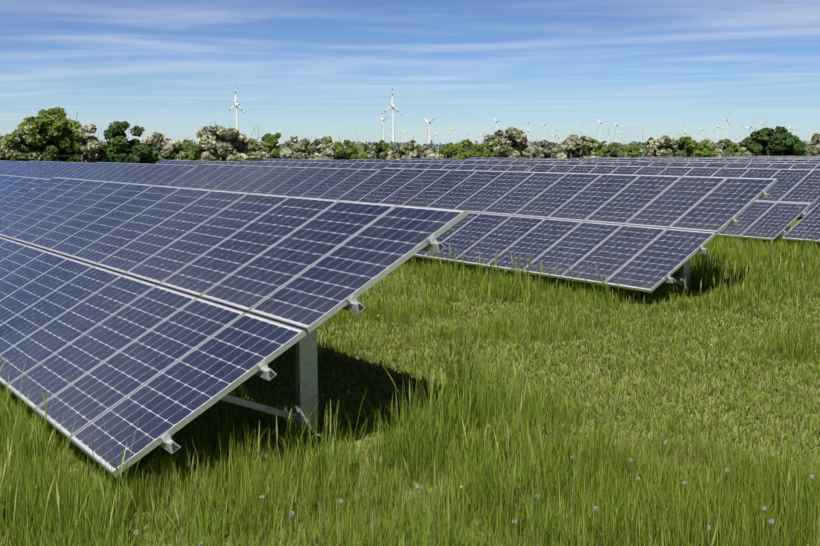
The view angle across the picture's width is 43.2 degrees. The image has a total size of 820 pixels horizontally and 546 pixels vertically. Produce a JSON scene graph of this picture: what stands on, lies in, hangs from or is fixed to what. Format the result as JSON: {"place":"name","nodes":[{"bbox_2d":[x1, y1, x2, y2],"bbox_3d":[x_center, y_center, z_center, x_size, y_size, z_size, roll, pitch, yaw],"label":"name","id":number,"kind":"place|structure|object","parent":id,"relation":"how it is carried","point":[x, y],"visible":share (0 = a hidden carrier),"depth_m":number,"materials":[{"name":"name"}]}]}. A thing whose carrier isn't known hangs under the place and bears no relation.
{"place":"outdoors","nodes":[
{"label":"outdoors","id":0,"kind":"place"},
{"bbox_2d":[0,0,819,147],"label":"sky","id":1,"kind":"structure","parent":0,"point":[173,69],"materials":[{"name":"blue"}]},
{"bbox_2d":[0,151,819,545],"bbox_3d":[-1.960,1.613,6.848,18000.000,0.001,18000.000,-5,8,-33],"label":"ground","id":2,"kind":"structure","parent":0,"point":[327,409],"depth_m":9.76,"materials":[{"name":"green plant"}]},
{"bbox_2d":[226,87,244,130],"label":"wind turbine","id":3,"kind":"object","parent":2,"relation":"on","point":[237,107],"visible":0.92,"depth_m":2348.53,"materials":[{"name":"white metal"}]},
{"bbox_2d":[378,114,387,140],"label":"wind turbine","id":4,"kind":"object","parent":2,"relation":"on","point":[383,127],"visible":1,"depth_m":4103.48,"materials":[{"name":"white metal"}]},
{"bbox_2d":[9,153,768,161],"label":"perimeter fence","id":5,"kind":"object","parent":2,"relation":"on","point":[468,157],"visible":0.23,"depth_m":92.72,"materials":[{"name":"metal"}]},
{"bbox_2d":[382,88,401,142],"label":"wind turbine","id":6,"kind":"object","parent":2,"relation":"on","point":[392,106],"visible":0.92,"depth_m":2381.81,"materials":[{"name":"white metal"}]},
{"bbox_2d":[0,107,819,163],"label":"trees","id":7,"kind":"object","parent":2,"relation":"on","point":[33,133],"depth_m":85.15,"materials":[{"name":"green plant"}]},
{"bbox_2d":[4,312,815,545],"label":"meadow flowers","id":8,"kind":"object","parent":2,"relation":"on","point":[771,521],"visible":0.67,"depth_m":7.56,"materials":[{"name":"white plant"}]},
{"bbox_2d":[8,164,819,453],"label":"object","id":9,"kind":"object","parent":2,"relation":"on","point":[306,375],"visible":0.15,"depth_m":8.81,"materials":[{"name":"metal"}]},
{"bbox_2d":[0,156,819,476],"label":"solar panels","id":10,"kind":"object","parent":9,"relation":"on","point":[150,302],"visible":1,"depth_m":12.10,"materials":[{"name":"glass"}]},
{"bbox_2d":[101,138,739,150],"bbox_3d":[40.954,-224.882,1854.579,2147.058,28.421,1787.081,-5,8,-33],"label":"treeline","id":11,"kind":"object","parent":2,"relation":"on","point":[431,145],"depth_m":1585.56,"materials":[{"name":"green plant"}]},
{"bbox_2d":[422,116,436,143],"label":"wind turbine","id":12,"kind":"object","parent":2,"relation":"on","point":[428,132],"visible":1,"depth_m":3309.66,"materials":[{"name":"white metal"}]},
{"bbox_2d":[523,121,532,140],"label":"wind turbine","id":13,"kind":"object","parent":2,"relation":"on","point":[528,131],"visible":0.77,"depth_m":4079.52,"materials":[{"name":"white metal"}]},
{"bbox_2d":[595,116,607,141],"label":"wind turbine","id":14,"kind":"object","parent":2,"relation":"on","point":[600,129],"visible":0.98,"depth_m":4590.37,"materials":[{"name":"white metal"}]},
{"bbox_2d":[612,122,620,141],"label":"wind turbine","id":15,"kind":"object","parent":2,"relation":"on","point":[616,131],"visible":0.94,"depth_m":5034.38,"materials":[{"name":"white metal"}]},
{"bbox_2d":[713,121,722,142],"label":"wind turbine","id":16,"kind":"object","parent":2,"relation":"on","point":[717,130],"visible":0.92,"depth_m":5469.67,"materials":[{"name":"white metal"}]},
{"bbox_2d":[718,110,730,137],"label":"wind turbine","id":17,"kind":"object","parent":2,"relation":"on","point":[726,123],"visible":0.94,"depth_m":4461.97,"materials":[{"name":"white metal"}]},
{"bbox_2d":[741,120,755,135],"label":"wind turbine","id":18,"kind":"object","parent":2,"relation":"on","point":[750,132],"visible":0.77,"depth_m":3902.45,"materials":[{"name":"white metal"}]}
]}

